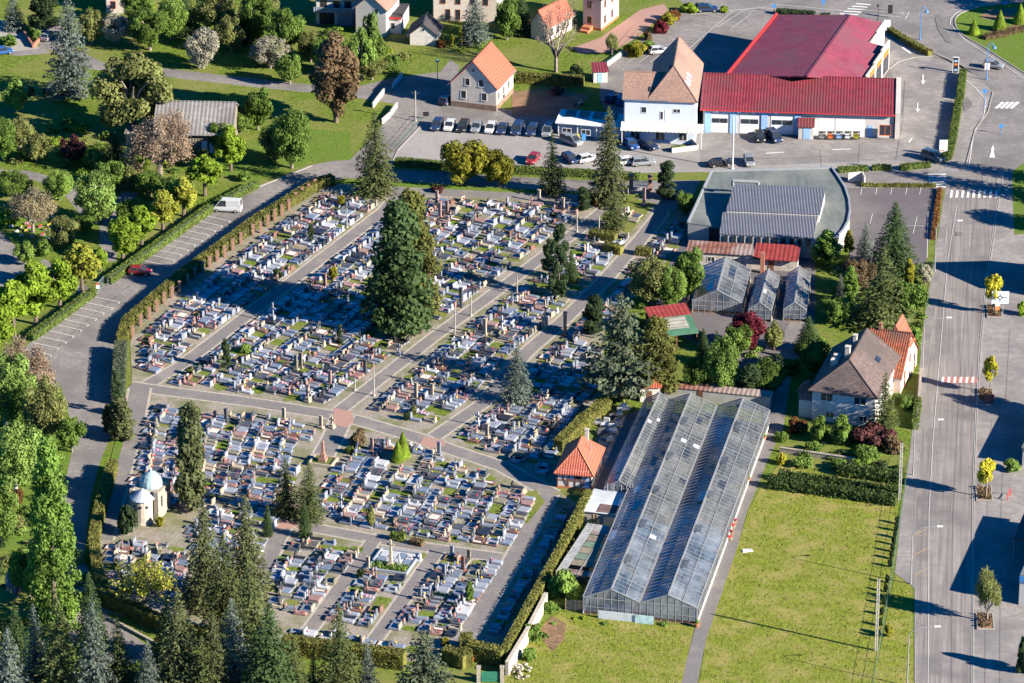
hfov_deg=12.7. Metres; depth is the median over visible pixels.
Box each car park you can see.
[396,121,922,172]
[847,188,936,276]
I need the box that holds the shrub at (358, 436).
[348,428,365,445]
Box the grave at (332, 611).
[329,609,342,614]
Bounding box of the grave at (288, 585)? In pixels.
[282,579,295,588]
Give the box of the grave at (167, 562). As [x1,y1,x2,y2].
[160,559,174,565]
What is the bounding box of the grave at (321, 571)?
[315,565,327,574]
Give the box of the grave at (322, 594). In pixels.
[311,588,325,596]
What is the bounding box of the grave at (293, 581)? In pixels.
[284,574,297,584]
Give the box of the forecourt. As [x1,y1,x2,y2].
[700,36,958,171]
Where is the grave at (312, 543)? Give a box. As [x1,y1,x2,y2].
[306,537,319,547]
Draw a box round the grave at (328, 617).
[325,611,337,622]
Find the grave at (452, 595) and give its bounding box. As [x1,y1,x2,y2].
[449,589,462,598]
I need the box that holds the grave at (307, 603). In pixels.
[303,600,315,605]
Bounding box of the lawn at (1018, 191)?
[1012,163,1023,234]
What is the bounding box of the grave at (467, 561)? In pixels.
[457,554,469,564]
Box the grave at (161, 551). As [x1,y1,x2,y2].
[157,546,171,555]
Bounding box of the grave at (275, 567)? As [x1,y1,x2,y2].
[272,564,286,569]
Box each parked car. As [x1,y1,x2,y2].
[0,45,13,53]
[40,31,55,40]
[127,264,151,276]
[430,116,443,130]
[438,94,450,105]
[443,118,455,130]
[456,118,469,131]
[470,119,482,132]
[484,120,496,132]
[496,122,508,134]
[510,119,523,135]
[525,122,538,135]
[525,151,540,164]
[541,121,554,136]
[559,131,582,146]
[561,151,578,163]
[576,152,596,163]
[604,93,618,103]
[615,95,623,104]
[618,155,631,165]
[622,137,638,149]
[631,155,655,166]
[637,138,659,150]
[648,45,666,54]
[697,3,718,12]
[707,157,731,167]
[743,153,754,166]
[754,129,765,141]
[765,126,782,142]
[920,147,945,162]
[982,59,1003,69]
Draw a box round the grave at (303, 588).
[296,584,311,592]
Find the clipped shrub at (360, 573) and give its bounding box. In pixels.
[356,568,364,577]
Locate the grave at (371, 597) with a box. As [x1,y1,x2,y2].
[360,591,374,599]
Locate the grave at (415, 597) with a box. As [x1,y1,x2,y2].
[412,592,425,600]
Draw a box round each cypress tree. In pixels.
[101,403,114,431]
[106,395,136,440]
[174,400,206,511]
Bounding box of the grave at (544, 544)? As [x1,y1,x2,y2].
[537,538,552,548]
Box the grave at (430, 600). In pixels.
[428,596,440,603]
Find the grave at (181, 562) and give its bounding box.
[174,555,188,565]
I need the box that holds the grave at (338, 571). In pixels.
[330,566,344,573]
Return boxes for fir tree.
[0,605,32,682]
[73,572,109,654]
[105,132,131,169]
[150,600,174,663]
[174,0,201,39]
[234,0,257,46]
[239,603,299,682]
[262,501,273,537]
[297,500,312,538]
[358,197,436,339]
[388,187,444,312]
[513,0,530,37]
[563,250,580,284]
[631,315,681,394]
[694,328,709,358]
[711,330,719,354]
[791,316,820,355]
[868,202,921,284]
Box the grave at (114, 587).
[110,584,123,589]
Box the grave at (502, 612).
[499,609,511,615]
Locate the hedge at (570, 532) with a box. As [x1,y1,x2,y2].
[499,489,592,663]
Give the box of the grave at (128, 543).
[119,539,131,545]
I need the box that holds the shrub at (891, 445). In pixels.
[883,435,901,454]
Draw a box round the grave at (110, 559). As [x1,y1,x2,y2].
[103,554,117,563]
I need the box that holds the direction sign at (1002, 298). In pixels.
[992,291,1008,315]
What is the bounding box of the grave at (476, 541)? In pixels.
[471,536,483,544]
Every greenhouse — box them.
[582,392,769,623]
[604,392,670,492]
[691,256,750,314]
[748,268,780,321]
[782,265,810,321]
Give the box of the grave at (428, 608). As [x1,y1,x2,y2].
[422,601,436,611]
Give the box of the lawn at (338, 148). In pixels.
[211,129,351,181]
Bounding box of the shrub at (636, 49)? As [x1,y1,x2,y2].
[623,41,646,57]
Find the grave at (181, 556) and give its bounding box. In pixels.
[175,551,189,560]
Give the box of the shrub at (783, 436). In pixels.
[772,431,788,442]
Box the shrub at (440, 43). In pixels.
[436,39,446,47]
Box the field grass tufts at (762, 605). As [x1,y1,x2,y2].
[511,465,912,682]
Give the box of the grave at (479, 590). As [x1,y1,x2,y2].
[472,584,484,593]
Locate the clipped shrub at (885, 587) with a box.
[883,583,888,591]
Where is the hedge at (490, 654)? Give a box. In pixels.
[464,638,505,666]
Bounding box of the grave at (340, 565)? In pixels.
[333,561,348,570]
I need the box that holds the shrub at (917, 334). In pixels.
[912,327,922,345]
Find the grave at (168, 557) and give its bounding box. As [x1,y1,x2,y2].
[161,553,175,561]
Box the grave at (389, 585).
[387,582,400,588]
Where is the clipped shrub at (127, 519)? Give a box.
[116,504,138,534]
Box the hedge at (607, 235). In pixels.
[588,227,617,241]
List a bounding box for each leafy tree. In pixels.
[0,117,15,159]
[0,170,33,196]
[0,481,19,544]
[1,79,27,111]
[1,485,24,509]
[5,115,33,148]
[7,545,43,599]
[12,241,34,263]
[21,133,51,161]
[21,373,67,437]
[41,168,74,200]
[43,215,79,248]
[55,416,87,451]
[63,640,96,680]
[74,214,94,231]
[76,8,105,43]
[83,148,105,170]
[87,50,173,126]
[94,160,125,187]
[116,198,140,216]
[119,0,152,20]
[119,165,140,187]
[126,6,168,50]
[134,169,165,196]
[152,175,176,196]
[158,0,188,40]
[192,0,236,31]
[208,121,233,148]
[214,14,245,51]
[237,0,273,41]
[237,107,253,131]
[242,86,273,129]
[255,0,279,10]
[257,125,283,160]
[264,7,305,53]
[270,107,310,168]
[274,54,301,83]
[297,29,323,61]
[310,36,327,64]
[349,26,377,79]
[356,12,384,59]
[358,53,388,79]
[384,55,401,74]
[494,0,520,39]
[627,254,675,304]
[655,265,687,304]
[672,246,704,299]
[676,190,694,213]
[682,356,713,385]
[703,334,740,387]
[725,324,753,353]
[755,356,788,392]
[764,320,784,349]
[798,339,831,376]
[810,229,843,266]
[820,294,851,322]
[890,280,928,322]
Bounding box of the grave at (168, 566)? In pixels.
[160,562,173,568]
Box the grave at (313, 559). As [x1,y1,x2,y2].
[307,555,321,564]
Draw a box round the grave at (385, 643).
[376,640,391,646]
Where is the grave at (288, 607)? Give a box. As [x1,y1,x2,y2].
[284,602,297,609]
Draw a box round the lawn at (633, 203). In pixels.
[600,196,653,232]
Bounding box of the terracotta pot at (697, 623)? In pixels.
[694,620,699,626]
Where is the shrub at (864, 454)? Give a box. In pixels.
[850,444,881,465]
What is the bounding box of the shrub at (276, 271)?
[273,268,283,279]
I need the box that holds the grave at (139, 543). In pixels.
[131,536,146,547]
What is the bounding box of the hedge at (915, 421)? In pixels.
[911,395,921,429]
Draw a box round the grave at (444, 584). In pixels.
[440,580,452,587]
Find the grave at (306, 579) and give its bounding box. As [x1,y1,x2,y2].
[302,573,316,583]
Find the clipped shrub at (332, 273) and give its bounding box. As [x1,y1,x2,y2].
[328,266,337,279]
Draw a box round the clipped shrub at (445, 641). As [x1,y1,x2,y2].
[441,637,448,646]
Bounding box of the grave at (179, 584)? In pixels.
[171,581,183,586]
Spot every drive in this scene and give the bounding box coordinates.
[573,4,667,53]
[682,312,814,682]
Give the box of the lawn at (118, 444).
[111,438,123,458]
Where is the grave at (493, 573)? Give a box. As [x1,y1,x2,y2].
[483,568,496,575]
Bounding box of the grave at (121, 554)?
[118,552,129,560]
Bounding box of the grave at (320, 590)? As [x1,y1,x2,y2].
[313,585,327,592]
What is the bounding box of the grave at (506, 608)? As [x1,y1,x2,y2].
[501,603,516,612]
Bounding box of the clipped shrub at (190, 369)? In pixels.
[187,366,194,374]
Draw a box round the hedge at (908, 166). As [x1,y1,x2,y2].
[899,160,930,170]
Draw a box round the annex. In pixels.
[389,3,408,33]
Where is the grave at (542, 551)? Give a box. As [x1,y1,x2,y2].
[536,546,549,555]
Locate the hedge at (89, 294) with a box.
[25,288,96,341]
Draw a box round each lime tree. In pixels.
[0,279,29,338]
[0,305,16,346]
[14,259,59,324]
[46,258,79,308]
[61,243,101,292]
[96,247,107,271]
[106,214,141,260]
[123,205,157,246]
[148,189,180,231]
[166,176,197,216]
[185,154,222,196]
[213,124,246,171]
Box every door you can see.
[202,141,206,149]
[210,142,214,152]
[319,12,334,24]
[584,479,588,487]
[591,514,596,524]
[597,73,601,82]
[665,110,669,120]
[697,391,702,397]
[711,114,728,132]
[739,115,759,133]
[768,260,773,269]
[771,116,793,134]
[814,119,818,134]
[818,118,835,135]
[834,119,864,136]
[867,125,871,136]
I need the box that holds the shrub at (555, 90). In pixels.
[548,86,563,95]
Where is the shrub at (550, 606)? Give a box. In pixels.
[543,601,557,613]
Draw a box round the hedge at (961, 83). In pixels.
[956,68,966,99]
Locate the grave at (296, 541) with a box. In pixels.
[291,538,303,546]
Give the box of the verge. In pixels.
[874,575,912,682]
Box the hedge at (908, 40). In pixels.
[886,26,932,55]
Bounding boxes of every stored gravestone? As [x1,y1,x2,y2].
[593,418,601,424]
[595,427,608,435]
[600,417,611,427]
[606,423,617,433]
[606,435,613,441]
[607,413,615,420]
[614,407,623,416]
[614,418,622,427]
[620,403,630,411]
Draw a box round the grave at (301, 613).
[293,604,307,615]
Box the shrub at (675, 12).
[669,9,680,20]
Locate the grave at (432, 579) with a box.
[426,576,439,583]
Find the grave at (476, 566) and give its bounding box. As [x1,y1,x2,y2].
[468,562,483,570]
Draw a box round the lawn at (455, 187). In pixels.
[341,181,536,193]
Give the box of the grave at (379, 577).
[373,570,387,581]
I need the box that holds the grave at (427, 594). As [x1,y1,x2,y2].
[417,591,429,597]
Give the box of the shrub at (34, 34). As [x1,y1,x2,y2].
[29,28,41,40]
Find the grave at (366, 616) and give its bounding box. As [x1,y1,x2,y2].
[363,613,375,619]
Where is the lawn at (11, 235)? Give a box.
[0,199,64,261]
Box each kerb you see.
[107,165,311,283]
[393,121,424,159]
[888,56,932,69]
[915,181,952,509]
[954,1,1023,72]
[966,92,992,164]
[972,170,1004,682]
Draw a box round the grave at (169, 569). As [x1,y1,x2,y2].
[161,566,173,572]
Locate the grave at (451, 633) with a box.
[443,629,458,638]
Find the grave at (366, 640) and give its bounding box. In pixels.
[361,635,376,644]
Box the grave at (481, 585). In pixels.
[474,578,488,589]
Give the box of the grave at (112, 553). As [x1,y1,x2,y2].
[103,548,117,556]
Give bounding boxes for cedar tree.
[395,629,455,682]
[574,292,662,400]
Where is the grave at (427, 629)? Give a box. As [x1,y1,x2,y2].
[417,623,431,632]
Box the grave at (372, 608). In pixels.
[368,604,383,612]
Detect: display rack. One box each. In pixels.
[819,131,825,138]
[827,131,833,139]
[836,131,842,139]
[844,131,851,139]
[853,131,859,139]
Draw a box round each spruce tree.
[0,628,31,682]
[1,0,25,31]
[18,604,48,682]
[28,597,86,682]
[42,0,94,101]
[72,599,117,682]
[100,617,136,682]
[134,640,160,682]
[153,585,199,682]
[179,500,229,618]
[183,635,220,682]
[195,535,246,651]
[200,613,229,682]
[216,598,253,682]
[227,495,274,608]
[229,555,279,677]
[270,457,300,518]
[283,635,308,682]
[290,460,327,527]
[306,651,321,682]
[315,603,362,682]
[351,111,401,201]
[357,642,380,682]
[457,0,492,47]
[497,341,533,406]
[537,132,566,198]
[587,106,631,209]
[600,184,629,231]
[834,274,846,296]
[846,248,917,329]
[855,222,874,262]
[867,371,901,435]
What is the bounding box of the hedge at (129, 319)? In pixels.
[115,173,335,343]
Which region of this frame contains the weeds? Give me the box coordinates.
[543,605,882,637]
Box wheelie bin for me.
[581,133,585,140]
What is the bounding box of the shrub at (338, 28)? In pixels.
[332,26,343,32]
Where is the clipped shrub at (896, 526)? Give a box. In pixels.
[894,522,898,530]
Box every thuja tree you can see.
[21,434,82,626]
[440,139,491,184]
[465,581,474,600]
[482,149,514,187]
[842,265,860,302]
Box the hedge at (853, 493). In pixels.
[766,473,897,507]
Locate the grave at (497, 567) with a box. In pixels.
[486,560,499,569]
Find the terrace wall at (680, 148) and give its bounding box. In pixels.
[671,139,697,152]
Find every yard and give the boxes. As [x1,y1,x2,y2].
[592,410,638,489]
[655,236,814,389]
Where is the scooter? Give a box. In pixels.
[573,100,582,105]
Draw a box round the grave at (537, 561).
[529,555,544,564]
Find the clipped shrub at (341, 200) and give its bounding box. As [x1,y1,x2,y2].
[337,195,344,204]
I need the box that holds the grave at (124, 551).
[117,546,129,553]
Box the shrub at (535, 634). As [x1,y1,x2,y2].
[522,623,543,642]
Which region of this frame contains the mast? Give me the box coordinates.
[730,116,734,168]
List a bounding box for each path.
[0,19,38,51]
[0,169,83,214]
[0,231,87,294]
[99,191,137,261]
[100,388,149,539]
[128,382,557,493]
[143,192,402,383]
[256,526,290,582]
[297,520,503,559]
[303,540,378,629]
[313,420,348,455]
[333,204,606,409]
[368,550,442,639]
[392,187,621,203]
[429,207,667,438]
[452,493,556,643]
[636,196,677,209]
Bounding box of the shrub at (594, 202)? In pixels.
[588,192,600,205]
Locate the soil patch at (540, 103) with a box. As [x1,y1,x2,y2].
[512,88,588,116]
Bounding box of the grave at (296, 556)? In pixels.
[293,551,305,560]
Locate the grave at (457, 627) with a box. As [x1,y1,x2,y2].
[448,623,462,631]
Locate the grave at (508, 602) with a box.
[505,598,517,605]
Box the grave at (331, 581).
[323,577,337,585]
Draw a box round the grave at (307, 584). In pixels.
[302,581,314,587]
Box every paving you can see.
[276,517,297,529]
[333,408,353,427]
[420,437,445,448]
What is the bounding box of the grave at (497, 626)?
[490,621,505,630]
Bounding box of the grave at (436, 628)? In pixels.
[432,623,445,631]
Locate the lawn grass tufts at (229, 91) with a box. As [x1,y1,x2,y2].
[0,0,580,256]
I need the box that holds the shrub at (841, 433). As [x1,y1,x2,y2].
[830,414,851,444]
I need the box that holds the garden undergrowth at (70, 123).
[2,0,482,190]
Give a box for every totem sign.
[888,5,892,17]
[939,140,947,152]
[952,57,958,72]
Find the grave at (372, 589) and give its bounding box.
[366,580,379,591]
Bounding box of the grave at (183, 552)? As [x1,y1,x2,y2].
[173,550,186,555]
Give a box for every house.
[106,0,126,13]
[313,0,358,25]
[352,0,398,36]
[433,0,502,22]
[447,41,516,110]
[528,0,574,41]
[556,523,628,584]
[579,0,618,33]
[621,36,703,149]
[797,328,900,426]
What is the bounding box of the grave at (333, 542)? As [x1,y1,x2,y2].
[323,539,336,545]
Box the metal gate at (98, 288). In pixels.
[96,276,103,291]
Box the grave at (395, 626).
[388,621,402,630]
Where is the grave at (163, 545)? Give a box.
[158,541,167,547]
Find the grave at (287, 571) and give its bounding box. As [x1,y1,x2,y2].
[284,568,296,574]
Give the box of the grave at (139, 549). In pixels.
[135,546,148,552]
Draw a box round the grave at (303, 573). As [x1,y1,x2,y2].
[298,568,311,576]
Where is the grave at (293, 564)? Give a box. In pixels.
[288,558,301,567]
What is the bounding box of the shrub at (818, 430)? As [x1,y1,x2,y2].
[810,415,828,442]
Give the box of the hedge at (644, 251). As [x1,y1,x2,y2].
[634,244,653,256]
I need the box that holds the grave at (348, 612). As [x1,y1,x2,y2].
[346,609,359,616]
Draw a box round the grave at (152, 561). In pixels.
[146,557,159,566]
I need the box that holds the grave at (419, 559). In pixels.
[410,554,421,561]
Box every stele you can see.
[126,555,131,565]
[223,408,228,422]
[268,273,275,290]
[281,407,287,419]
[293,354,299,369]
[298,352,304,368]
[317,415,324,428]
[322,273,328,286]
[326,370,332,385]
[361,359,368,374]
[364,556,369,569]
[368,437,374,451]
[412,382,418,398]
[417,587,421,600]
[430,383,433,395]
[435,190,438,201]
[436,202,442,217]
[436,441,442,455]
[442,563,447,575]
[445,200,448,211]
[448,545,455,555]
[457,287,464,307]
[460,556,466,571]
[465,549,472,560]
[482,318,488,335]
[483,423,490,437]
[535,189,542,201]
[561,197,564,207]
[561,311,566,335]
[640,187,647,205]
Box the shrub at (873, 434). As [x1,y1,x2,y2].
[852,422,896,445]
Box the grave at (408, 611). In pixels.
[401,607,415,614]
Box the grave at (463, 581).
[460,578,472,583]
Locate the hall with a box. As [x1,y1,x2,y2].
[687,167,850,257]
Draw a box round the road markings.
[26,3,1022,682]
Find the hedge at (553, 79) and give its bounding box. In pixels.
[515,71,584,86]
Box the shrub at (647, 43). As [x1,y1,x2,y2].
[642,40,655,50]
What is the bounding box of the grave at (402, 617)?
[397,614,409,620]
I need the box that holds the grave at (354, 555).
[343,550,357,558]
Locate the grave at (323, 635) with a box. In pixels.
[319,632,331,638]
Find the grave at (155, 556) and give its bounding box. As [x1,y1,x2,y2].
[146,550,160,560]
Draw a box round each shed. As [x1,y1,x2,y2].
[124,124,152,143]
[583,489,625,525]
[591,62,608,82]
[639,379,661,401]
[644,303,698,345]
[686,240,800,272]
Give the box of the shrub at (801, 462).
[792,456,813,468]
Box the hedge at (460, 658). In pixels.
[440,631,473,669]
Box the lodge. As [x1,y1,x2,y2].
[553,428,604,489]
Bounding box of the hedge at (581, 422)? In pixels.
[553,397,612,452]
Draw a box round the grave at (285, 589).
[277,584,292,592]
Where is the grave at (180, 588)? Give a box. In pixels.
[169,584,182,592]
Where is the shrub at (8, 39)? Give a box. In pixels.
[0,34,16,45]
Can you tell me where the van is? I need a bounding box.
[213,197,242,212]
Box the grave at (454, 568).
[451,564,462,572]
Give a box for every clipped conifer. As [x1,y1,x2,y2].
[391,440,404,463]
[399,431,410,459]
[968,19,979,35]
[992,9,1006,31]
[1013,4,1023,24]
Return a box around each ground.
[0,0,945,682]
[100,183,690,661]
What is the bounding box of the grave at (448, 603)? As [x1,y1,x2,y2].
[444,599,457,606]
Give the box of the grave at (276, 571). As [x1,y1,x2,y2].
[270,569,283,573]
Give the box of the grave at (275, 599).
[267,595,283,603]
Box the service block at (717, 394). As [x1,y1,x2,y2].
[663,381,773,408]
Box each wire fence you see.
[107,186,247,284]
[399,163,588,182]
[873,458,908,682]
[921,264,933,345]
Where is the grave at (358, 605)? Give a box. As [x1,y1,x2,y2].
[352,600,365,608]
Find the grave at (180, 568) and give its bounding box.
[174,561,187,572]
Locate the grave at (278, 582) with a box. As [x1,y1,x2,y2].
[269,578,281,587]
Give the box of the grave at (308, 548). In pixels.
[302,541,315,550]
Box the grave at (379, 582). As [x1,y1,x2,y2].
[372,579,384,585]
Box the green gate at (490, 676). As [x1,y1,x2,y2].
[476,665,504,682]
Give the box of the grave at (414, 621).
[408,615,421,623]
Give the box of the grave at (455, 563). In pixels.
[453,561,467,567]
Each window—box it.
[110,1,115,8]
[320,0,326,6]
[333,1,339,7]
[344,1,350,7]
[445,9,450,19]
[455,9,460,19]
[461,90,465,98]
[465,78,469,85]
[478,79,483,87]
[481,93,486,100]
[482,0,488,5]
[562,128,570,132]
[581,129,590,135]
[587,1,591,8]
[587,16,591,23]
[631,131,639,139]
[641,107,646,112]
[656,132,664,139]
[678,133,686,140]
[707,256,714,261]
[723,235,727,241]
[731,236,735,242]
[748,237,752,243]
[756,237,760,242]
[764,237,768,242]
[781,238,785,243]
[789,239,793,244]
[806,239,810,246]
[820,393,832,401]
[826,411,833,417]
[853,397,865,405]
[859,416,866,422]
[876,63,881,77]
[879,125,890,135]
[883,53,888,75]
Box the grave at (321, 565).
[318,562,332,570]
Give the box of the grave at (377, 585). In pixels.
[369,579,382,588]
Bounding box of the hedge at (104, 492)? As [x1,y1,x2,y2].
[88,458,118,541]
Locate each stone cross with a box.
[146,423,152,437]
[270,302,275,319]
[304,387,311,402]
[328,416,335,428]
[338,493,343,511]
[395,343,402,355]
[474,411,480,425]
[499,315,504,333]
[541,299,548,328]
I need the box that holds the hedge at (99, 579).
[87,536,109,603]
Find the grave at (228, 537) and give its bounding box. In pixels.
[226,536,238,543]
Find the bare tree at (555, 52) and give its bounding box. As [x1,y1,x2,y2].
[535,0,581,72]
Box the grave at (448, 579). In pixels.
[443,574,457,584]
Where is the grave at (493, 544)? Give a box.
[484,540,498,546]
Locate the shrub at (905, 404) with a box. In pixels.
[899,396,912,410]
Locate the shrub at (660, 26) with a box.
[653,19,669,33]
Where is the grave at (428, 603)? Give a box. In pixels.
[425,599,438,607]
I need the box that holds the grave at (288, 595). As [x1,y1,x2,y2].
[278,589,292,598]
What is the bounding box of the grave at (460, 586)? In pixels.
[455,580,468,590]
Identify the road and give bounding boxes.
[25,160,349,682]
[345,165,699,196]
[350,60,557,167]
[600,0,1023,189]
[915,171,1002,682]
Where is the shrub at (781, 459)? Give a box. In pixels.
[776,453,786,465]
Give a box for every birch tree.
[0,350,37,426]
[0,419,42,490]
[73,169,118,224]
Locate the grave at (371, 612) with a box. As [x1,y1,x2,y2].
[365,608,377,616]
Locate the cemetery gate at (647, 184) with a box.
[629,173,652,191]
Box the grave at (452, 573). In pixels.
[448,569,461,577]
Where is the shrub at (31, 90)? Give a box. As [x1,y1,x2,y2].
[27,87,34,95]
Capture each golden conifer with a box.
[449,34,453,45]
[458,25,463,41]
[843,230,854,256]
[901,259,914,284]
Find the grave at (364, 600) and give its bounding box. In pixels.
[357,595,370,602]
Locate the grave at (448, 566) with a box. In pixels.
[436,561,450,570]
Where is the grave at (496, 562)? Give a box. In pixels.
[489,557,503,565]
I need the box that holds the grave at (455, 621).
[449,616,463,625]
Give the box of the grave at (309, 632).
[302,626,317,636]
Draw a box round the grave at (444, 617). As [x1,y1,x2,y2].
[433,614,447,621]
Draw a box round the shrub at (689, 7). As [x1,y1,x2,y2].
[679,2,698,13]
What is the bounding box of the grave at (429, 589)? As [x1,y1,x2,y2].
[422,584,431,593]
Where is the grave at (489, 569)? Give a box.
[484,565,496,571]
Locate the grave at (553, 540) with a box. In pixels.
[542,537,555,543]
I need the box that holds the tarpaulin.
[741,549,752,552]
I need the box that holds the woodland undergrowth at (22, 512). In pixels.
[0,409,259,682]
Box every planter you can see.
[975,483,992,500]
[976,611,994,629]
[977,387,992,401]
[986,303,1001,317]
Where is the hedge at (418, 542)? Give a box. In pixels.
[409,537,424,546]
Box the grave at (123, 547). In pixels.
[120,539,133,550]
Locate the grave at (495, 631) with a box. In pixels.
[488,627,501,634]
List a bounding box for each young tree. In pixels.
[106,548,178,604]
[605,33,618,55]
[974,564,1002,619]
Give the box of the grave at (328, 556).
[324,551,338,561]
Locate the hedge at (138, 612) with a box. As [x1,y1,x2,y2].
[101,589,218,646]
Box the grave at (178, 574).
[173,570,185,576]
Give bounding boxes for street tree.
[977,457,996,495]
[982,356,997,391]
[984,274,1003,311]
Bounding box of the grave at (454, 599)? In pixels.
[447,594,460,603]
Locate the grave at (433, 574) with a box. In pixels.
[429,571,443,580]
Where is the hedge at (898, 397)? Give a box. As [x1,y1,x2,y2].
[891,392,912,404]
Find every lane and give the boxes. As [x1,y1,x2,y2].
[0,44,317,92]
[34,19,65,45]
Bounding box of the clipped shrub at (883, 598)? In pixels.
[881,595,885,603]
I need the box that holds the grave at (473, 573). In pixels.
[465,569,479,577]
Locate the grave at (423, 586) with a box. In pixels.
[421,583,434,590]
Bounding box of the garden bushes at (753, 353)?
[619,261,935,469]
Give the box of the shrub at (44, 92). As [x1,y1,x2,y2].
[42,88,49,96]
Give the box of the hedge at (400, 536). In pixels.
[389,530,406,541]
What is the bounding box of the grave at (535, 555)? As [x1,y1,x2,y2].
[532,553,546,558]
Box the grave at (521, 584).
[515,582,528,587]
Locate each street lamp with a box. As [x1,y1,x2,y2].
[906,626,940,682]
[910,525,942,583]
[912,419,943,474]
[919,7,928,39]
[922,317,951,370]
[934,220,962,271]
[986,43,995,79]
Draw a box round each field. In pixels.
[504,612,693,682]
[699,462,898,682]
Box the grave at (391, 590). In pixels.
[383,586,397,592]
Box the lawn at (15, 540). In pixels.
[0,381,71,550]
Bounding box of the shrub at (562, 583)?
[547,568,578,598]
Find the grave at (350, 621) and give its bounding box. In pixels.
[340,614,354,623]
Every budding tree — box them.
[1,331,59,390]
[4,184,58,232]
[118,109,195,175]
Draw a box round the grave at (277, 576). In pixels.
[269,571,282,580]
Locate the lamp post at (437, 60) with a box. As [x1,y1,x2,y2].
[435,59,438,84]
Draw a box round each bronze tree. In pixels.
[308,29,359,122]
[840,258,876,292]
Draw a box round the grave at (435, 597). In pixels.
[430,592,443,600]
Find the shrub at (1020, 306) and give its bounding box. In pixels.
[1017,301,1023,316]
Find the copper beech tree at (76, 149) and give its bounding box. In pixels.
[59,134,86,161]
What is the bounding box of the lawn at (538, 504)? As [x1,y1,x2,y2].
[524,490,544,522]
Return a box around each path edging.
[113,388,151,539]
[126,381,560,492]
[141,193,391,384]
[255,527,293,585]
[294,522,503,560]
[302,540,381,630]
[310,414,354,456]
[331,206,600,410]
[366,550,445,639]
[427,207,669,438]
[449,493,559,642]
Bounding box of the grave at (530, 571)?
[523,568,536,573]
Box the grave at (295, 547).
[287,542,302,551]
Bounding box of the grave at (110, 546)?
[104,543,119,549]
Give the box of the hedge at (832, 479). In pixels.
[777,468,899,497]
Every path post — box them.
[345,208,348,227]
[372,362,375,395]
[453,308,455,333]
[469,294,472,315]
[516,276,517,292]
[575,211,578,231]
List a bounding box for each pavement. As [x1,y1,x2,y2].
[893,25,992,186]
[895,180,952,588]
[974,171,1023,682]
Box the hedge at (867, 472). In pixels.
[836,461,903,484]
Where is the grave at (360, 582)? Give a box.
[353,576,366,586]
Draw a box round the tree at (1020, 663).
[1016,636,1023,672]
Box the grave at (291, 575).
[283,570,294,577]
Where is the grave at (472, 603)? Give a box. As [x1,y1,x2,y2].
[462,598,475,606]
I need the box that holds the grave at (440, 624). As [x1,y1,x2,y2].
[434,618,448,628]
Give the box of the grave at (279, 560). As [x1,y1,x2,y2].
[276,556,288,562]
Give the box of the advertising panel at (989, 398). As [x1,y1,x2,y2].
[984,394,993,402]
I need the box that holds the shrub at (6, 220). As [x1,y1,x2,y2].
[0,209,22,226]
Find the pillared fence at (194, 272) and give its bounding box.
[131,175,326,337]
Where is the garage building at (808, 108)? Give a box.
[700,72,900,139]
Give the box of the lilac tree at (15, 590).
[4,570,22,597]
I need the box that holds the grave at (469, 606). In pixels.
[459,601,472,610]
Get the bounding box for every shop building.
[1013,514,1023,605]
[1021,443,1023,465]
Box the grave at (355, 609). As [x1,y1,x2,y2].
[349,601,363,612]
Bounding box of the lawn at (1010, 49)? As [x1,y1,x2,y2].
[956,2,1023,71]
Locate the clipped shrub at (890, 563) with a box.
[887,558,892,566]
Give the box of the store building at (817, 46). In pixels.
[727,13,889,77]
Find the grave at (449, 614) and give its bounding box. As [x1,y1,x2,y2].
[437,609,451,617]
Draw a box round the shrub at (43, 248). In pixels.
[34,238,52,256]
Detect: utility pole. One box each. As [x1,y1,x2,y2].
[411,91,418,121]
[874,577,879,650]
[898,441,902,500]
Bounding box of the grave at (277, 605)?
[271,600,283,608]
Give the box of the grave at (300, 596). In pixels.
[293,589,307,600]
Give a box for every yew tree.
[27,0,61,30]
[110,370,122,398]
[220,338,230,367]
[308,223,313,240]
[337,324,342,343]
[540,238,554,274]
[548,222,568,297]
[575,186,590,209]
[582,294,605,337]
[655,160,676,199]
[734,363,762,389]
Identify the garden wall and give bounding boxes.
[23,30,40,47]
[111,618,154,643]
[372,87,385,107]
[381,102,397,123]
[392,72,402,87]
[505,592,547,675]
[607,50,624,65]
[780,446,855,462]
[916,368,921,417]
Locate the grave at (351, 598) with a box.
[340,595,354,601]
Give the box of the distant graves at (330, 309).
[127,190,685,543]
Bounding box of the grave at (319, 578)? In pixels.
[309,571,322,583]
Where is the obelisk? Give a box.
[309,440,337,468]
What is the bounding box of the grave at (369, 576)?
[358,573,371,579]
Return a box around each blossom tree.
[101,12,128,43]
[184,26,219,68]
[247,34,291,68]
[917,264,933,283]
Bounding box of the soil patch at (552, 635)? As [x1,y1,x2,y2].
[541,616,565,650]
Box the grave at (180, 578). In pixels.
[172,572,185,581]
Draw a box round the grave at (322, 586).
[316,581,329,588]
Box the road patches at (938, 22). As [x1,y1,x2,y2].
[50,14,1009,662]
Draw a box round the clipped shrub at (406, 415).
[403,410,409,420]
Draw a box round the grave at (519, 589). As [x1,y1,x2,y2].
[513,584,526,593]
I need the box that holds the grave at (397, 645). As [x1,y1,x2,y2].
[391,640,405,647]
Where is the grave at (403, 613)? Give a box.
[399,607,413,617]
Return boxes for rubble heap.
[513,662,531,679]
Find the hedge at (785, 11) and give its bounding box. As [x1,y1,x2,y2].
[775,7,815,14]

